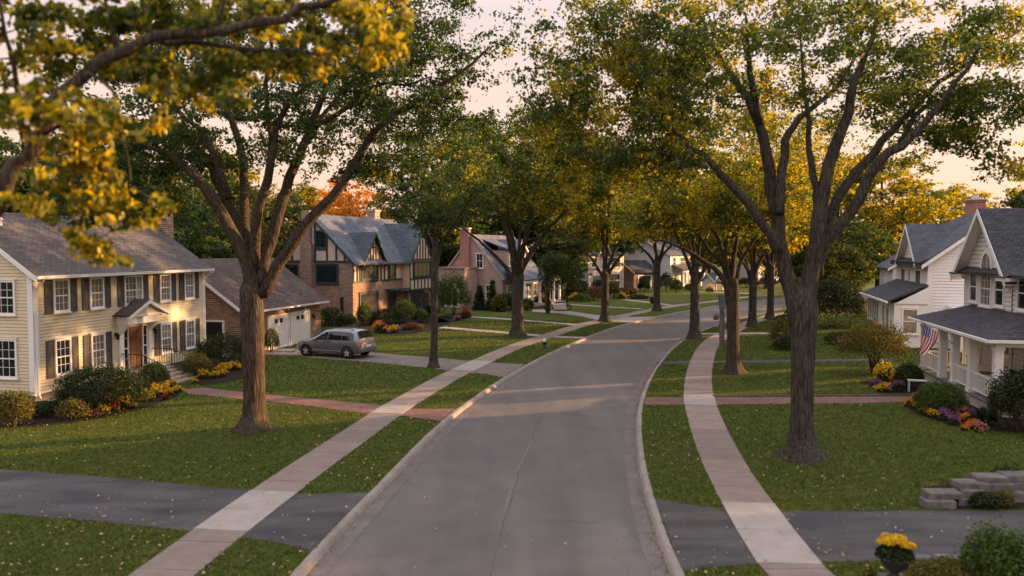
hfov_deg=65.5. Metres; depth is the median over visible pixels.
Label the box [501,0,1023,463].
maple tree
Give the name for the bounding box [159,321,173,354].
window
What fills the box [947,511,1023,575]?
shrub
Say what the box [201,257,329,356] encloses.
brick garage
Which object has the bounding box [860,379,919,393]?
garden bed
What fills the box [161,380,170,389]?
flower clump
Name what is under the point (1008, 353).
window
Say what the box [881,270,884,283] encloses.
window
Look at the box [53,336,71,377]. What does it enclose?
window
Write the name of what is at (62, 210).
broadleaf tree
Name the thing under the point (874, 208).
broadleaf tree
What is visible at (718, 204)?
maple tree
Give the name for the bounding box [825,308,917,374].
shrub
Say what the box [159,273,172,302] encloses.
window
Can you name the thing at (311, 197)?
broadleaf tree
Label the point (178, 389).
flower clump
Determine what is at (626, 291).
shrub
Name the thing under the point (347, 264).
timbered house
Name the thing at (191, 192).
broadleaf tree
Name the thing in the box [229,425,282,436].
bare soil
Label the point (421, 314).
shrub
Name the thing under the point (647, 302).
garden path
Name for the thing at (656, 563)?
gutter
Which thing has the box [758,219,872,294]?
broadleaf tree
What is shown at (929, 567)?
shrub
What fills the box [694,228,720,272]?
broadleaf tree
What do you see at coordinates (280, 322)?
garage door
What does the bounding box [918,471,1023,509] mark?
retaining wall
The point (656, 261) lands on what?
maple tree
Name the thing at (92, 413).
shrub
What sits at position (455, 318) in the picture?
flower clump
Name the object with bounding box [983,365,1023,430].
shrub
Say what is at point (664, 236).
broadleaf tree
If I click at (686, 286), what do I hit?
shrub
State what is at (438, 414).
brick path
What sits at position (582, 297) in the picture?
shrub
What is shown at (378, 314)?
shrub
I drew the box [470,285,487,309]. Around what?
conifer tree
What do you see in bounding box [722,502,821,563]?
sidewalk slab
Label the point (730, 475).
sidewalk
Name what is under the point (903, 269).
window
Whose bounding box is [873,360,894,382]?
flower clump
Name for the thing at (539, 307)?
garden bed
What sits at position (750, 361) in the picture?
garden path
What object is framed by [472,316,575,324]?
garden path
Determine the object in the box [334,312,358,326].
shrub
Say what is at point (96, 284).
window
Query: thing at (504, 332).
garden path
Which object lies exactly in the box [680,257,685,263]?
window
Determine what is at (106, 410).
flower clump
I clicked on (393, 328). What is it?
flower clump
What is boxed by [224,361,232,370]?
flower clump
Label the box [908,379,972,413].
shrub
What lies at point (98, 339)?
window
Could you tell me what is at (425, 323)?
garden bed
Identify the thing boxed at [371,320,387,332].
flower clump
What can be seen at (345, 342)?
minivan
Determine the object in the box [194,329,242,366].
shrub
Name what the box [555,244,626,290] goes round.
blush house
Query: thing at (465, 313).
flower clump
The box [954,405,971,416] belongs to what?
flower clump
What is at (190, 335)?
window
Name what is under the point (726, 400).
brick path
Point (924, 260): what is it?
gabled house
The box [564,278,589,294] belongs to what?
shrub
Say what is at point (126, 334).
window
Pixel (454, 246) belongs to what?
broadleaf tree
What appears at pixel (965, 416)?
flower clump
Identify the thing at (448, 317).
garden bed
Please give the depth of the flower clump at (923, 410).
31.31 m
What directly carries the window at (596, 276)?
in the blush house at (617, 273)
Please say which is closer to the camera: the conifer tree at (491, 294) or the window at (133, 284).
the window at (133, 284)
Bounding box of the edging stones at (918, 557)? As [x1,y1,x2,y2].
[914,554,961,562]
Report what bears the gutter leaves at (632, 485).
on the gutter at (352, 533)
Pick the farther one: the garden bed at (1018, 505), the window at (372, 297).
the window at (372, 297)
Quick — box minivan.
[297,326,376,358]
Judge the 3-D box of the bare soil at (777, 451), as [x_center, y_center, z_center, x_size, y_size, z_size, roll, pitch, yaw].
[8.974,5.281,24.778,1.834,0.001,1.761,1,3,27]
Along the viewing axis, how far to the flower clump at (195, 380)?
38.49 m
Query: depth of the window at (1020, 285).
32.89 m
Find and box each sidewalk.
[129,294,783,575]
[684,308,866,575]
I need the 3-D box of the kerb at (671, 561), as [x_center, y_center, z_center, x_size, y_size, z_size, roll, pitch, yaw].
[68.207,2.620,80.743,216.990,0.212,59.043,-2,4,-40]
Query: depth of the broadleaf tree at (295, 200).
86.56 m
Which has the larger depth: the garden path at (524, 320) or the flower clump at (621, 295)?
the flower clump at (621, 295)
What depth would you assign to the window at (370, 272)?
69.07 m
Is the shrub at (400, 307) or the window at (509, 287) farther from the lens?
the window at (509, 287)
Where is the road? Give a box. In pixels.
[326,295,867,575]
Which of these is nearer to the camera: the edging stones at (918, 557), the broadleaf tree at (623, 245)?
the edging stones at (918, 557)
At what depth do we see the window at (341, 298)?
66.93 m
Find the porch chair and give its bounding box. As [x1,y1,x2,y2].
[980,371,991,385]
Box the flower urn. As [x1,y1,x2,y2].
[874,532,916,575]
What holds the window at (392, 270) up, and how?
in the timbered house at (347, 264)
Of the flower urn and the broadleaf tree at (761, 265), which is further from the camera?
the broadleaf tree at (761, 265)
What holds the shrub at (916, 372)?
on the garden bed at (905, 391)
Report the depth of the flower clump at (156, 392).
34.85 m
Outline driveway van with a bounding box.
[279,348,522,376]
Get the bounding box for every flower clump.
[97,403,110,415]
[107,401,120,412]
[117,396,129,407]
[126,401,136,407]
[142,393,154,401]
[150,382,162,390]
[150,386,162,397]
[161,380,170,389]
[161,392,170,399]
[162,387,173,395]
[169,379,178,386]
[173,384,184,392]
[191,377,198,383]
[198,368,211,378]
[211,370,219,377]
[214,362,226,371]
[217,368,228,376]
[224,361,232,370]
[232,360,241,370]
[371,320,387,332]
[387,324,397,333]
[453,315,459,320]
[460,307,472,317]
[615,291,627,298]
[705,283,715,291]
[870,378,886,387]
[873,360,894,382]
[873,381,891,392]
[888,371,905,385]
[889,379,905,391]
[902,397,913,406]
[917,407,929,413]
[928,408,939,417]
[936,407,957,421]
[946,399,968,414]
[947,413,960,425]
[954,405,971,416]
[959,412,973,421]
[961,423,970,430]
[964,419,981,428]
[973,419,989,431]
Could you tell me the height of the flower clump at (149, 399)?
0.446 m
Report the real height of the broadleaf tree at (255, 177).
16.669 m
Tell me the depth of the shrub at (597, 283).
109.09 m
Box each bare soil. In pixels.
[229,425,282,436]
[771,449,833,465]
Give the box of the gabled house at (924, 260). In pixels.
[859,194,987,352]
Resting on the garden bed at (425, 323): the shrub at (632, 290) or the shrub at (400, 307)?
the shrub at (400, 307)
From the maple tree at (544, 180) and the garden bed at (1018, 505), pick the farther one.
the maple tree at (544, 180)
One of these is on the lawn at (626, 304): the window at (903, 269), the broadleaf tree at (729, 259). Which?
the broadleaf tree at (729, 259)
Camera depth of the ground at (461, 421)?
26.75 m
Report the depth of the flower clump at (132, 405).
32.45 m
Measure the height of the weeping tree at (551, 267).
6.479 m
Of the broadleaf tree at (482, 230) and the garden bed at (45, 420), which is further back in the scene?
the broadleaf tree at (482, 230)
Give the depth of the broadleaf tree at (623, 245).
126.92 m
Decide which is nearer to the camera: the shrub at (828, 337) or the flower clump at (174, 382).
the flower clump at (174, 382)
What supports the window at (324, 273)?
in the timbered house at (347, 264)
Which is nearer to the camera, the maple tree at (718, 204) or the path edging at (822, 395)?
the path edging at (822, 395)
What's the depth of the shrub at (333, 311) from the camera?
66.21 m
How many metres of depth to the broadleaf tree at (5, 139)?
60.33 m
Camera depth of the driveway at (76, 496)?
20.24 m
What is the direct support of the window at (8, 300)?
in the colonial house at (61, 311)
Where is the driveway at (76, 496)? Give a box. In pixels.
[0,469,368,554]
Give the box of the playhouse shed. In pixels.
[700,273,723,289]
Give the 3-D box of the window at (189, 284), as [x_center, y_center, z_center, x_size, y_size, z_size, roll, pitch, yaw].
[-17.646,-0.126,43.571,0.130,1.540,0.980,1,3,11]
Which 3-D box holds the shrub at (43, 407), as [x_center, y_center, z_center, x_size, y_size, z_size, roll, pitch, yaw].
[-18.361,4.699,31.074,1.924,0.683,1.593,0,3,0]
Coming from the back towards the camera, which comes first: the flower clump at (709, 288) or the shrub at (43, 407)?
the flower clump at (709, 288)
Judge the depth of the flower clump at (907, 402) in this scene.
32.77 m
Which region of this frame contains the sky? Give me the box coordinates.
[0,0,1023,222]
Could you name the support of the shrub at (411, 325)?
on the garden bed at (425, 323)
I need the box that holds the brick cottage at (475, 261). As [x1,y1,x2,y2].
[438,228,561,307]
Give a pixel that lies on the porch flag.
(929, 336)
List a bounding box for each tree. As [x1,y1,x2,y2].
[0,0,414,269]
[0,128,71,211]
[0,135,54,176]
[0,136,36,212]
[18,0,545,434]
[26,174,150,210]
[56,206,107,216]
[89,163,225,257]
[148,190,237,258]
[162,164,289,257]
[187,218,292,270]
[188,168,290,246]
[250,188,324,247]
[274,180,335,238]
[286,188,362,229]
[296,179,395,227]
[361,103,509,368]
[366,151,495,264]
[403,105,624,337]
[411,165,503,258]
[431,227,459,266]
[464,122,558,244]
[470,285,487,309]
[484,280,500,310]
[499,151,594,292]
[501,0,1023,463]
[521,194,622,295]
[526,228,597,298]
[536,250,582,312]
[539,130,656,321]
[574,176,647,266]
[605,81,868,374]
[607,168,701,310]
[618,135,765,339]
[623,196,684,243]
[662,229,719,266]
[694,150,812,327]
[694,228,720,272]
[697,232,744,268]
[731,246,776,288]
[738,168,812,319]
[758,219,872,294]
[769,152,918,302]
[803,213,898,305]
[807,144,964,285]
[884,181,960,227]
[909,183,1001,223]
[1000,177,1023,207]
[1002,140,1023,198]
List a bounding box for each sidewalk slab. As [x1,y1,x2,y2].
[194,490,296,530]
[370,404,413,413]
[451,360,492,370]
[683,394,716,404]
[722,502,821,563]
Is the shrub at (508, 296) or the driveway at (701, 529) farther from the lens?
the shrub at (508, 296)
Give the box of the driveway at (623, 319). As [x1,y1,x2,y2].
[532,309,653,321]
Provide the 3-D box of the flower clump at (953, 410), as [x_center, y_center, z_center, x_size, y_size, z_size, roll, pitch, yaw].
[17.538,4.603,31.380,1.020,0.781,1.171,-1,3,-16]
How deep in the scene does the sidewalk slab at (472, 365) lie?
44.21 m
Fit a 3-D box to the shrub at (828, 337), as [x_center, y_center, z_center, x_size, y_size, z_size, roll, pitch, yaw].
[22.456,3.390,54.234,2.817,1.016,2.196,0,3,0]
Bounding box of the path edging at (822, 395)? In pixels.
[712,394,910,396]
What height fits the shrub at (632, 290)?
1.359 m
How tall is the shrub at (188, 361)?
1.487 m
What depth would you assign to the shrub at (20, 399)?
28.83 m
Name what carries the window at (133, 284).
in the colonial house at (61, 311)
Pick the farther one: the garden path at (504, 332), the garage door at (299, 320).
the garden path at (504, 332)
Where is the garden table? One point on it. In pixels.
(917, 380)
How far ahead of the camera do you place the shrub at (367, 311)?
67.64 m
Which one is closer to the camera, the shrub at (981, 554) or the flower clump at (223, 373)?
the shrub at (981, 554)
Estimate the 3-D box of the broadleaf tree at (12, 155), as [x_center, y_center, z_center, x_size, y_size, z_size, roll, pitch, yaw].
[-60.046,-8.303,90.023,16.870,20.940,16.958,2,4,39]
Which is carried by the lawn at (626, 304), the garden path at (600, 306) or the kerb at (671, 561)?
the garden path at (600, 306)
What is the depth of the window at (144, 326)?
39.92 m
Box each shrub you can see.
[0,388,38,426]
[17,400,62,417]
[48,362,155,414]
[53,396,90,419]
[73,391,93,406]
[83,408,103,416]
[93,398,118,408]
[137,359,171,385]
[180,349,213,375]
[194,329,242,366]
[264,327,280,350]
[321,305,342,325]
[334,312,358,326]
[358,301,372,324]
[371,307,404,323]
[392,299,416,322]
[400,322,423,329]
[411,308,429,321]
[420,304,430,316]
[438,264,474,316]
[438,277,451,312]
[490,294,507,311]
[499,292,511,309]
[523,297,533,310]
[530,291,545,302]
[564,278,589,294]
[571,293,592,301]
[586,284,600,300]
[590,278,600,289]
[609,280,620,298]
[620,287,629,294]
[628,287,636,294]
[628,294,649,298]
[637,278,650,291]
[660,272,674,291]
[669,279,684,292]
[684,283,689,290]
[738,277,758,286]
[757,275,777,284]
[763,307,790,345]
[771,335,790,350]
[817,273,866,326]
[822,330,857,342]
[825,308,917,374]
[859,566,880,575]
[892,361,924,387]
[904,554,974,575]
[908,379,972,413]
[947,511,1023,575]
[968,491,1002,509]
[971,406,998,423]
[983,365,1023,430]
[987,462,1023,472]
[994,490,1015,507]
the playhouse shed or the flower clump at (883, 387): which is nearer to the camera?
the flower clump at (883, 387)
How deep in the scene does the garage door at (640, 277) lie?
130.16 m
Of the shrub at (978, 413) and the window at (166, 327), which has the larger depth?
the window at (166, 327)
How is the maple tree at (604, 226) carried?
on the lawn at (626, 304)
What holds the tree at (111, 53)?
on the lawn at (626, 304)
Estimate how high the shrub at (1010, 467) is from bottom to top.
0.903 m
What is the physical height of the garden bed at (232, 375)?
0.001 m
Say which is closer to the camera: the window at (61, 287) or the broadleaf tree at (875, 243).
the window at (61, 287)
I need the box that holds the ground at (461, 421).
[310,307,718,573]
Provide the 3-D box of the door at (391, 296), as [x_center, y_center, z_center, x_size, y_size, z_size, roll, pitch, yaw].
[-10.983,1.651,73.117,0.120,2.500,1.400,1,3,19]
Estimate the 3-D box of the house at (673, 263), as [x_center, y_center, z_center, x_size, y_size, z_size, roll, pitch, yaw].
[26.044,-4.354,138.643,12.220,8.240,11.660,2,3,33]
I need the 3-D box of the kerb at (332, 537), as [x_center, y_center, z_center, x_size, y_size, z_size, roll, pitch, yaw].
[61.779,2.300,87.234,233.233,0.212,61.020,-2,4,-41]
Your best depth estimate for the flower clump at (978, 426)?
28.26 m
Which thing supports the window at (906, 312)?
in the gabled house at (924, 260)
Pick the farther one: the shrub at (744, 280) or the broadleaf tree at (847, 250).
the shrub at (744, 280)
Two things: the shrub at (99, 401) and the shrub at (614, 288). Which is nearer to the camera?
the shrub at (99, 401)
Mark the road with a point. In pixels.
(560, 476)
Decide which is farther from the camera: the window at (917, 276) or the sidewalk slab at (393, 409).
the window at (917, 276)
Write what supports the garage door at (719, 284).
in the playhouse shed
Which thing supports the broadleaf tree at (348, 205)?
on the lawn at (626, 304)
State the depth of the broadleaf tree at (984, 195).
107.68 m
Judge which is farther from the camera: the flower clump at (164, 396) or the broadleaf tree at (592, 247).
the broadleaf tree at (592, 247)
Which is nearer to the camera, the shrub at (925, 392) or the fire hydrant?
the shrub at (925, 392)
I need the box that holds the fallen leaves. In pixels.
[1,317,1016,575]
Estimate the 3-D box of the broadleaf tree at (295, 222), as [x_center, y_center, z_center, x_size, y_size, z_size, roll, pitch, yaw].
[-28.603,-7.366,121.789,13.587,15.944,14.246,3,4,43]
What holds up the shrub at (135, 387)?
on the garden bed at (45, 420)
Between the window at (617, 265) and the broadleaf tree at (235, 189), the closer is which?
the broadleaf tree at (235, 189)
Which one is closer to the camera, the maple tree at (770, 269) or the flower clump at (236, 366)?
the flower clump at (236, 366)
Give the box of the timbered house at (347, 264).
[272,210,439,325]
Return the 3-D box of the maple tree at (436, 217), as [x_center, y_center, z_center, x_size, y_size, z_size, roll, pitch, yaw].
[-4.363,-2.675,43.004,8.498,14.307,8.184,0,3,0]
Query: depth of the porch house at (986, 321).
35.16 m
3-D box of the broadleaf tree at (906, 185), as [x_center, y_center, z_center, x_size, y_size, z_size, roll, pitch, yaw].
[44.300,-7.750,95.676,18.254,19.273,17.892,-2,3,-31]
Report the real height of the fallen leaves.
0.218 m
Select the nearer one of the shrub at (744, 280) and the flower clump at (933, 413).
the flower clump at (933, 413)
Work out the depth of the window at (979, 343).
36.98 m
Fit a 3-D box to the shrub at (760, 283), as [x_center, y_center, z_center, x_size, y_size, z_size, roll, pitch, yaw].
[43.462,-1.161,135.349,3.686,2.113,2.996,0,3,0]
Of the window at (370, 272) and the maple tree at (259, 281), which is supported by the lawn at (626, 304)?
the maple tree at (259, 281)
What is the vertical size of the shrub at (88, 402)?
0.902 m
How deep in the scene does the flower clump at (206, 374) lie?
39.71 m
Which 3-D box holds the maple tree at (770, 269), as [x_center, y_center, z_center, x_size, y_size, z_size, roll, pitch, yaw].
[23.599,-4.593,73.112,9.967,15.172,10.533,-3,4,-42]
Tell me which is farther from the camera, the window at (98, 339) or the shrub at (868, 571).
the window at (98, 339)
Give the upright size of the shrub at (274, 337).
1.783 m
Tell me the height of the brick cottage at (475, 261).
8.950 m
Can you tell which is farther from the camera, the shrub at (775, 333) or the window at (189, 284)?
the shrub at (775, 333)
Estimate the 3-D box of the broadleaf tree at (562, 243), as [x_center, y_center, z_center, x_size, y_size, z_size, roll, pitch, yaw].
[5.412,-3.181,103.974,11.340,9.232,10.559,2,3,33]
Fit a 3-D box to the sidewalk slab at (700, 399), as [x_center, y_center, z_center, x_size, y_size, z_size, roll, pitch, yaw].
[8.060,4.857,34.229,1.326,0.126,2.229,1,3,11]
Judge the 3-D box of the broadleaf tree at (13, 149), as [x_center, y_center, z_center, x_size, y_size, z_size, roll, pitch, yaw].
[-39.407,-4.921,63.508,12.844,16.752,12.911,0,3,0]
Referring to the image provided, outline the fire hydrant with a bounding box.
[542,338,546,347]
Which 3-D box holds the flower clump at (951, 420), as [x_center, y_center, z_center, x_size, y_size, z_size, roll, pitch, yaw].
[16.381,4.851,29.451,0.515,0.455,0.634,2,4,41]
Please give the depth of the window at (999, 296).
34.94 m
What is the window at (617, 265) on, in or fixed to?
in the blush house at (617, 273)
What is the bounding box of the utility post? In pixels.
[713,294,725,344]
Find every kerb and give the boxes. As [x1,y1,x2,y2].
[290,296,829,575]
[636,309,781,575]
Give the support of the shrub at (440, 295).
on the lawn at (626, 304)
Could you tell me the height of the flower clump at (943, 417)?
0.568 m
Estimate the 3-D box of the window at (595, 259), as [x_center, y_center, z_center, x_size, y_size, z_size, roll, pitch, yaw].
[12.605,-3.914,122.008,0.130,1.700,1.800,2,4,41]
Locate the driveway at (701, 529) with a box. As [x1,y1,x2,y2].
[655,499,1023,570]
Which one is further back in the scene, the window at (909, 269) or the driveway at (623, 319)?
the driveway at (623, 319)
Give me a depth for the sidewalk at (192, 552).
23.86 m
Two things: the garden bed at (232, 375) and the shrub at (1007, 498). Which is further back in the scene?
the garden bed at (232, 375)
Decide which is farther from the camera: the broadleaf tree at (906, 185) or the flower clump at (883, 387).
the broadleaf tree at (906, 185)
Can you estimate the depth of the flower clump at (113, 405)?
31.54 m
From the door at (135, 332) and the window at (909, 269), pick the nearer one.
the door at (135, 332)
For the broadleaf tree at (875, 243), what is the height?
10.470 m
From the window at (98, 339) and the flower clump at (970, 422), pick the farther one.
the window at (98, 339)
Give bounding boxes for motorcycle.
[552,298,571,310]
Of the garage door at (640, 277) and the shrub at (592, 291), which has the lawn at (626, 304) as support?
the shrub at (592, 291)
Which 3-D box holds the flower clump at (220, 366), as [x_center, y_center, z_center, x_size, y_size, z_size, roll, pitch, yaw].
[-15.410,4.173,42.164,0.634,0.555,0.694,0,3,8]
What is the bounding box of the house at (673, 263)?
[624,239,704,287]
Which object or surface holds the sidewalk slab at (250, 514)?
on the sidewalk at (192, 552)
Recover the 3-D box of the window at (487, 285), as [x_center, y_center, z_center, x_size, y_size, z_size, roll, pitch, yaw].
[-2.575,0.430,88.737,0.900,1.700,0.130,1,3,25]
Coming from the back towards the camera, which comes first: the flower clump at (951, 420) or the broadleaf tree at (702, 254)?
the broadleaf tree at (702, 254)
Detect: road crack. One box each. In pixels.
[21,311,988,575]
[503,441,532,513]
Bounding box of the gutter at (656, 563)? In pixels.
[624,316,747,575]
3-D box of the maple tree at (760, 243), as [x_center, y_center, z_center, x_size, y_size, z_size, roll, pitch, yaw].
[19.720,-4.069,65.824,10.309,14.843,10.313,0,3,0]
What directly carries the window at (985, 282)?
in the porch house at (986, 321)
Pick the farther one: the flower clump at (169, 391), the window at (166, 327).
the window at (166, 327)
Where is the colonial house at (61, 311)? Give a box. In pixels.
[0,208,214,403]
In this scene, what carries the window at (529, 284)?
in the brick cottage at (475, 261)
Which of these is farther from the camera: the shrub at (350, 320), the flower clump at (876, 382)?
the shrub at (350, 320)
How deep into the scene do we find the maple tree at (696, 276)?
57.02 m
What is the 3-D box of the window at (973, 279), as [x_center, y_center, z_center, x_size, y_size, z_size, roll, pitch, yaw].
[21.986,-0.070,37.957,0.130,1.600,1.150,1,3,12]
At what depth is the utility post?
53.63 m
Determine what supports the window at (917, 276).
in the gabled house at (924, 260)
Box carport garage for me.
[624,260,653,288]
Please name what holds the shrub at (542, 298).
on the garden bed at (539, 307)
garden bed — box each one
[0,384,178,426]
[189,358,267,385]
[352,317,449,334]
[438,313,466,321]
[485,305,544,309]
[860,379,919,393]
[906,400,1023,432]
[924,484,1023,508]
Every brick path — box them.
[183,387,454,420]
[644,396,911,404]
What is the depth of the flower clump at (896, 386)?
36.23 m
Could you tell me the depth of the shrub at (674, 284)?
116.96 m
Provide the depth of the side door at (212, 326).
47.92 m
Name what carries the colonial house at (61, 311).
on the lawn at (626, 304)
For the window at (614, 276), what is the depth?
126.51 m
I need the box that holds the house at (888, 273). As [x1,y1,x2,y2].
[875,253,896,284]
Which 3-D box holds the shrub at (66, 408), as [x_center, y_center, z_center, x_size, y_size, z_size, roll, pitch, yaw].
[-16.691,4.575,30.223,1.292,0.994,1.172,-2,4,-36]
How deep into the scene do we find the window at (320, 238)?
67.32 m
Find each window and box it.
[0,279,17,316]
[0,337,19,379]
[53,278,71,313]
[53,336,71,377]
[89,277,105,309]
[90,331,106,367]
[123,275,142,306]
[123,326,129,368]
[141,323,148,366]
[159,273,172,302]
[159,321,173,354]
[184,272,195,299]
[184,318,195,349]
[284,264,297,276]
[314,230,326,247]
[315,263,338,283]
[340,297,343,309]
[359,290,379,315]
[361,265,377,280]
[389,264,395,277]
[476,253,483,268]
[485,284,490,298]
[507,284,511,294]
[528,282,536,296]
[591,257,597,267]
[592,274,600,282]
[609,273,619,286]
[613,257,620,267]
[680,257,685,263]
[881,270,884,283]
[900,267,905,280]
[901,307,918,334]
[907,267,910,281]
[914,268,921,292]
[967,274,978,303]
[977,250,992,308]
[977,342,981,363]
[992,277,1005,308]
[1003,347,1011,373]
[1014,279,1023,312]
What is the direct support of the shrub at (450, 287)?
on the garden bed at (448, 317)
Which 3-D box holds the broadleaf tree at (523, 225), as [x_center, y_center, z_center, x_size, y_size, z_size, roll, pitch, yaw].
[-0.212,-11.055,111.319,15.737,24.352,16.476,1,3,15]
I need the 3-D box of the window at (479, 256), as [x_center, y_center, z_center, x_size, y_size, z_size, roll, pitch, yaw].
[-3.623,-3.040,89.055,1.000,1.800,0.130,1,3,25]
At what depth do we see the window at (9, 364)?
33.16 m
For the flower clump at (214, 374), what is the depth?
39.96 m
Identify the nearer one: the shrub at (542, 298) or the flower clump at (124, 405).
the flower clump at (124, 405)
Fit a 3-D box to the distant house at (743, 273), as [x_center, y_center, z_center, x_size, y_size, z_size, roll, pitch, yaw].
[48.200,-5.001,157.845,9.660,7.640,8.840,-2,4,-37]
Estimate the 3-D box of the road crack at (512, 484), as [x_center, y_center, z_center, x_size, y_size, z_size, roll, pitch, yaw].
[0.193,5.460,23.695,0.210,0.001,7.617,0,3,6]
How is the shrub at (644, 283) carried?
on the lawn at (626, 304)
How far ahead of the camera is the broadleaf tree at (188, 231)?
55.63 m
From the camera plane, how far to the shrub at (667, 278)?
118.96 m
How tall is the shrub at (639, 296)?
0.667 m
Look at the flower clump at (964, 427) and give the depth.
28.42 m
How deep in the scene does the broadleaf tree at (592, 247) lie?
107.67 m
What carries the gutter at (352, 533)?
on the road
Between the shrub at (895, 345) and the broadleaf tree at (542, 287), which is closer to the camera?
the shrub at (895, 345)
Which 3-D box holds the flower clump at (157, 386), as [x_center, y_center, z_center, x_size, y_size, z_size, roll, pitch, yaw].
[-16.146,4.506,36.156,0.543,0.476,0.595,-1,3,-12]
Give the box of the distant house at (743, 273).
[728,250,778,282]
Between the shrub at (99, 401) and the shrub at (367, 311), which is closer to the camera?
the shrub at (99, 401)
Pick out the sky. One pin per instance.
(953, 169)
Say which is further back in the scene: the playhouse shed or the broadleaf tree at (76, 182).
the playhouse shed
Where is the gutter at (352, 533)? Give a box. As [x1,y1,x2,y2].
[306,296,825,575]
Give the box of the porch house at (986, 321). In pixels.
[907,208,1023,417]
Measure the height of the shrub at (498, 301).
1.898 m
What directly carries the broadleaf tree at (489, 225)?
on the lawn at (626, 304)
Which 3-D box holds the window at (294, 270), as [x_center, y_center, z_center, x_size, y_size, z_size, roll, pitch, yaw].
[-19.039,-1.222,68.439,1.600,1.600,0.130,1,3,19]
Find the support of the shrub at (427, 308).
on the lawn at (626, 304)
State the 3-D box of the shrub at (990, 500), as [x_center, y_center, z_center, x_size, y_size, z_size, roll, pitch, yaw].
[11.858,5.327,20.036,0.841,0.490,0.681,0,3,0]
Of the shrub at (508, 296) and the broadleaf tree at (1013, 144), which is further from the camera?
the shrub at (508, 296)
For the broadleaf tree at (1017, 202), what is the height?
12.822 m
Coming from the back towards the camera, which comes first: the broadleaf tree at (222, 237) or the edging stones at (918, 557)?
the broadleaf tree at (222, 237)
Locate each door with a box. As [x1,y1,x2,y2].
[129,325,141,368]
[206,320,224,356]
[267,313,289,349]
[290,309,310,345]
[388,292,396,318]
[639,276,650,288]
[717,277,721,289]
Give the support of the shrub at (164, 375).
on the garden bed at (45, 420)
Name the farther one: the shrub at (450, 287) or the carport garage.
the carport garage
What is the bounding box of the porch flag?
[920,320,953,355]
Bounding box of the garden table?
[907,379,927,391]
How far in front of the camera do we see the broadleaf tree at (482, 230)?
97.35 m
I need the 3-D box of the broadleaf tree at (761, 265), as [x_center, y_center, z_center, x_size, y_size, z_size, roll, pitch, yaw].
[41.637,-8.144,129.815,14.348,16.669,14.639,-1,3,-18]
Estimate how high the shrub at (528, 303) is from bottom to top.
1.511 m
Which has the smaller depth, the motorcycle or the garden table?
the garden table
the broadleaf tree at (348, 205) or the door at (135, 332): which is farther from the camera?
the broadleaf tree at (348, 205)
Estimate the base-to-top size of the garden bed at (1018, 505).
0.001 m
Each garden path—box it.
[440,327,584,338]
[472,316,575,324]
[566,304,639,308]
[626,299,669,304]
[657,359,892,363]
[701,332,769,334]
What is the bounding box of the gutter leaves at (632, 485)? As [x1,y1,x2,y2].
[308,312,684,575]

